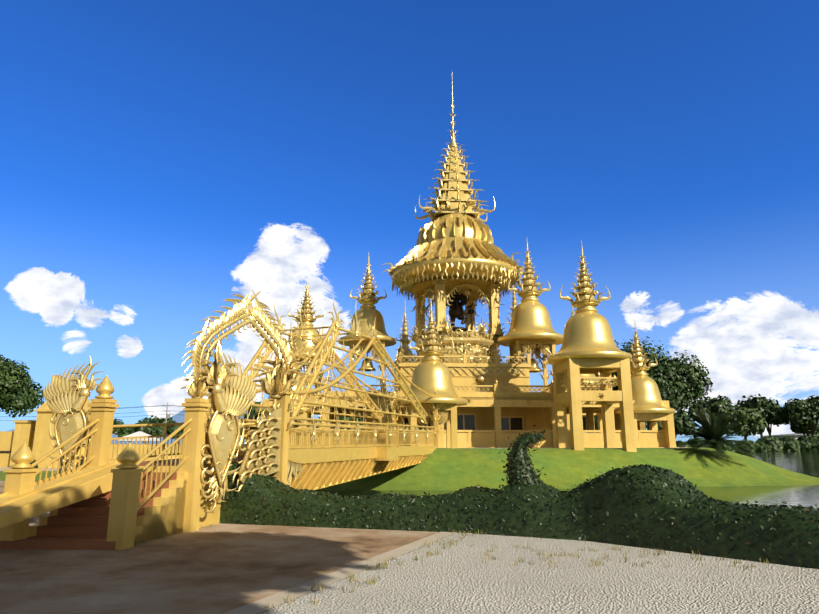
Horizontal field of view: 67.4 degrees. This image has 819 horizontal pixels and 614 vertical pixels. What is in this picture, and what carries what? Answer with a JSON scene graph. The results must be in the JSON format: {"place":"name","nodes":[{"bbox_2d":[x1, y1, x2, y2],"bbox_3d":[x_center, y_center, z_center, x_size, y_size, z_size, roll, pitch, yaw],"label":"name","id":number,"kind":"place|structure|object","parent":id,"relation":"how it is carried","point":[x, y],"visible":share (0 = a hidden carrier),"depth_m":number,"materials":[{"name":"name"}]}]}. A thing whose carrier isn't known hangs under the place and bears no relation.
{"place":"outdoors","nodes":[
{"label":"outdoors","id":0,"kind":"place"},
{"bbox_2d":[0,467,62,480],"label":"lawn road","id":1,"kind":"structure","parent":0,"point":[3,476],"depth_m":38.70,"materials":[{"name":"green plant"}]},
{"bbox_2d":[0,355,45,417],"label":"tree","id":2,"kind":"object","parent":1,"relation":"on","point":[18,392],"visible":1,"depth_m":61.72,"materials":[{"name":"green plant"}]},
{"bbox_2d":[30,458,83,467],"bbox_3d":[-26.619,9.685,38.051,13.039,1.425,1.922,3,-13,-12],"label":"shrub","id":3,"kind":"object","parent":1,"relation":"on","point":[81,461],"visible":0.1,"depth_m":39.24,"materials":[{"name":"green plant"}]},
{"bbox_2d":[0,374,181,467],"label":"boundary wall","id":4,"kind":"structure","parent":1,"relation":"on","point":[34,435],"depth_m":48.79,"materials":[{"name":"yellow paint"}]},
{"bbox_2d":[9,410,249,443],"bbox_3d":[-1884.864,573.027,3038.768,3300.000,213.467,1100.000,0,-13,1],"label":"distant hills terrain","id":5,"kind":"structure","parent":0,"point":[179,417],"depth_m":2684.42,"materials":[{"name":"blue"}]},
{"bbox_2d":[0,0,818,443],"label":"sky","id":6,"kind":"structure","parent":0,"point":[162,162],"materials":[{"name":"blue"}]},
{"bbox_2d":[237,444,800,613],"bbox_3d":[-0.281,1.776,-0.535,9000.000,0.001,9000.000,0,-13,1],"label":"ground","id":7,"kind":"structure","parent":0,"point":[349,576],"depth_m":10.93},
{"bbox_2d":[112,419,123,434],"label":"tree","id":8,"kind":"object","parent":7,"relation":"on","point":[115,431],"visible":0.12,"depth_m":158.29,"materials":[{"name":"green plant"}]},
{"bbox_2d":[0,403,244,422],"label":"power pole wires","id":9,"kind":"object","parent":7,"relation":"on","point":[166,414],"visible":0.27,"depth_m":119.18,"materials":[{"name":"grey concrete"}]},
{"bbox_2d":[118,427,132,441],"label":"tree","id":10,"kind":"object","parent":7,"relation":"on","point":[123,432],"visible":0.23,"depth_m":156.05,"materials":[{"name":"green plant"}]},
{"bbox_2d":[119,431,159,443],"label":"pavilion tent","id":11,"kind":"object","parent":7,"relation":"on","point":[138,433],"visible":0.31,"depth_m":83.67,"materials":[{"name":"white fabric"}]},
{"bbox_2d":[128,422,163,443],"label":"tree","id":12,"kind":"object","parent":7,"relation":"on","point":[153,430],"visible":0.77,"depth_m":137.13,"materials":[{"name":"green plant"}]},
{"bbox_2d":[138,415,176,442],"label":"tree","id":13,"kind":"object","parent":7,"relation":"on","point":[156,419],"visible":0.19,"depth_m":161.79,"materials":[{"name":"green plant"}]},
{"bbox_2d":[166,425,183,441],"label":"tree","id":14,"kind":"object","parent":7,"relation":"on","point":[171,429],"visible":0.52,"depth_m":141.65,"materials":[{"name":"green plant"}]},
{"bbox_2d":[0,481,438,613],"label":"concrete pad","id":15,"kind":"object","parent":7,"relation":"on","point":[220,568],"visible":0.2,"depth_m":9.29,"materials":[{"name":"beige concrete"}]},
{"bbox_2d":[0,418,191,549],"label":"stairs with ramp","id":16,"kind":"structure","parent":15,"relation":"on","point":[126,503],"depth_m":11.61,"materials":[{"name":"gold metal"}]},
{"bbox_2d":[43,290,311,532],"bbox_3d":[-5.199,2.376,15.335,3.552,5.715,5.905,-8,-15,32],"label":"ornate gateway","id":17,"kind":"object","parent":15,"relation":"on","point":[215,425],"depth_m":14.09,"materials":[{"name":"gold metal"}]},
{"bbox_2d":[234,299,443,489],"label":"suspension bridge","id":18,"kind":"structure","parent":17,"relation":"attached to","point":[326,465],"depth_m":21.09,"materials":[{"name":"gold metal"}]},
{"bbox_2d":[243,399,299,433],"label":"tree","id":19,"kind":"object","parent":7,"relation":"on","point":[253,414],"visible":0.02,"depth_m":92.11,"materials":[{"name":"green plant"}]},
{"bbox_2d":[223,532,456,613],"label":"kerb strip","id":20,"kind":"object","parent":7,"relation":"on","point":[258,606],"visible":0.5,"depth_m":8.51,"materials":[{"name":"concrete"}]},
{"bbox_2d":[340,415,364,429],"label":"tree","id":21,"kind":"object","parent":7,"relation":"on","point":[347,418],"visible":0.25,"depth_m":103.59,"materials":[{"name":"green plant"}]},
{"bbox_2d":[219,425,818,568],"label":"topiary hedge","id":22,"kind":"object","parent":7,"relation":"on","point":[647,506],"visible":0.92,"depth_m":12.15,"materials":[{"name":"green plant"}]},
{"bbox_2d":[239,447,818,490],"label":"island mound","id":23,"kind":"object","parent":7,"relation":"on","point":[460,468],"visible":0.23,"depth_m":27.78,"materials":[{"name":"green plant"}]},
{"bbox_2d":[255,317,317,444],"bbox_3d":[-6.916,4.347,35.207,3.561,7.835,3.561,0,-13,1],"label":"bell tower corner","id":24,"kind":"object","parent":23,"relation":"on","point":[291,341],"visible":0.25,"depth_m":34.12,"materials":[{"name":"gold metal"}]},
{"bbox_2d":[397,301,466,447],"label":"bell-shaped tower","id":25,"kind":"structure","parent":23,"relation":"on","point":[431,374],"depth_m":30.40,"materials":[{"name":"gold metal"}]},
{"bbox_2d":[263,342,669,447],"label":"temple building","id":26,"kind":"structure","parent":23,"relation":"on","point":[504,403],"depth_m":35.64,"materials":[{"name":"gold metal"}]},
{"bbox_2d":[277,276,332,395],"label":"bell tower","id":27,"kind":"structure","parent":26,"relation":"on","point":[307,314],"depth_m":45.37,"materials":[{"name":"gold metal"}]},
{"bbox_2d":[338,255,395,391],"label":"bell-shaped tower","id":28,"kind":"structure","parent":26,"relation":"on","point":[367,313],"depth_m":40.90,"materials":[{"name":"gold metal"}]},
{"bbox_2d":[394,309,413,391],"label":"spire","id":29,"kind":"structure","parent":26,"relation":"on","point":[404,341],"depth_m":48.18,"materials":[{"name":"gold metal"}]},
{"bbox_2d":[382,83,523,362],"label":"temple spire tower","id":30,"kind":"structure","parent":26,"relation":"on","point":[456,248],"depth_m":39.35,"materials":[{"name":"gold metal"}]},
{"bbox_2d":[445,289,475,331],"bbox_3d":[3.144,0.187,40.716,2.138,3.830,1.925,-12,-17,43],"label":"bronze ganesha statue","id":31,"kind":"object","parent":30,"relation":"on","point":[455,306],"visible":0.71,"depth_m":40.41,"materials":[{"name":"brown metal"}]},
{"bbox_2d":[506,285,517,355],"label":"small spire","id":32,"kind":"structure","parent":26,"relation":"on","point":[514,303],"depth_m":43.73,"materials":[{"name":"gold metal"}]},
{"bbox_2d":[498,241,562,391],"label":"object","id":33,"kind":"structure","parent":26,"relation":"on","point":[531,325],"depth_m":37.55,"materials":[{"name":"gold metal"}]},
{"bbox_2d":[548,306,602,432],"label":"bell-shaped tower","id":34,"kind":"structure","parent":23,"relation":"on","point":[599,420],"depth_m":44.68,"materials":[{"name":"gold metal"}]},
{"bbox_2d":[547,240,636,451],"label":"bell-shaped tower","id":35,"kind":"structure","parent":23,"relation":"on","point":[588,346],"depth_m":30.91,"materials":[{"name":"gold metal"}]},
{"bbox_2d":[614,324,675,447],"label":"bell-shaped tower","id":36,"kind":"structure","parent":23,"relation":"on","point":[650,407],"depth_m":34.78,"materials":[{"name":"gold metal"}]},
{"bbox_2d":[678,407,758,460],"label":"cycad palm","id":37,"kind":"structure","parent":23,"relation":"on","point":[713,432],"depth_m":29.64,"materials":[{"name":"green plant"}]},
{"bbox_2d":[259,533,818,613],"bbox_3d":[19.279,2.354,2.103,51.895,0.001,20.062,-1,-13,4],"label":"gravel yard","id":38,"kind":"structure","parent":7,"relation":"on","point":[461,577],"depth_m":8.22,"materials":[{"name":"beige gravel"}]},
{"bbox_2d":[136,523,768,608],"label":"dry grass tufts","id":39,"kind":"object","parent":38,"relation":"on","point":[428,553],"visible":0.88,"depth_m":9.95,"materials":[{"name":"beige plant"}]},
{"bbox_2d":[332,451,818,507],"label":"pond water","id":40,"kind":"structure","parent":0,"point":[806,463],"depth_m":24.51,"materials":[{"name":"grey liquid"}]},
{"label":"ground","id":41,"kind":"structure","parent":0,"visible":0},
{"bbox_2d":[582,416,597,432],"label":"tree","id":42,"kind":"object","parent":41,"relation":"on","point":[595,420],"depth_m":153.66,"materials":[{"name":"green plant"}]},
{"bbox_2d":[595,336,712,429],"bbox_3d":[24.796,9.801,65.009,12.533,12.800,13.300,10,-16,-38],"label":"tree","id":43,"kind":"object","parent":41,"relation":"on","point":[681,384],"visible":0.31,"depth_m":61.44,"materials":[{"name":"green plant"}]},
{"bbox_2d":[657,413,700,438],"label":"tree","id":44,"kind":"object","parent":41,"relation":"on","point":[681,421],"visible":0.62,"depth_m":158.63,"materials":[{"name":"green plant"}]},
{"bbox_2d":[687,395,736,423],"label":"tree","id":45,"kind":"object","parent":41,"relation":"on","point":[720,403],"visible":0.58,"depth_m":160.72,"materials":[{"name":"green plant"}]},
{"bbox_2d":[724,405,767,440],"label":"tree","id":46,"kind":"object","parent":41,"relation":"on","point":[754,422],"visible":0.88,"depth_m":160.46,"materials":[{"name":"green plant"}]},
{"bbox_2d":[676,435,818,451],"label":"bank shrubs","id":47,"kind":"object","parent":41,"relation":"on","point":[786,444],"visible":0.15,"depth_m":145.26,"materials":[{"name":"green plant"}]},
{"bbox_2d":[735,394,782,436],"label":"tree","id":48,"kind":"object","parent":41,"relation":"on","point":[765,406],"visible":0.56,"depth_m":171.72,"materials":[{"name":"green plant"}]},
{"bbox_2d":[766,409,793,436],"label":"tree","id":49,"kind":"object","parent":41,"relation":"on","point":[782,418],"visible":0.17,"depth_m":174.83,"materials":[{"name":"green plant"}]},
{"bbox_2d":[766,433,818,439],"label":"white building","id":50,"kind":"structure","parent":41,"relation":"on","point":[795,435],"depth_m":193.30,"materials":[{"name":"white paint"}]},
{"bbox_2d":[782,395,818,435],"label":"tree","id":51,"kind":"object","parent":41,"relation":"on","point":[802,411],"visible":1,"depth_m":166.54,"materials":[{"name":"green plant"}]},
{"bbox_2d":[790,422,818,435],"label":"tree","id":52,"kind":"object","parent":41,"relation":"on","point":[800,430],"visible":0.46,"depth_m":175.06,"materials":[{"name":"green plant"}]}
]}

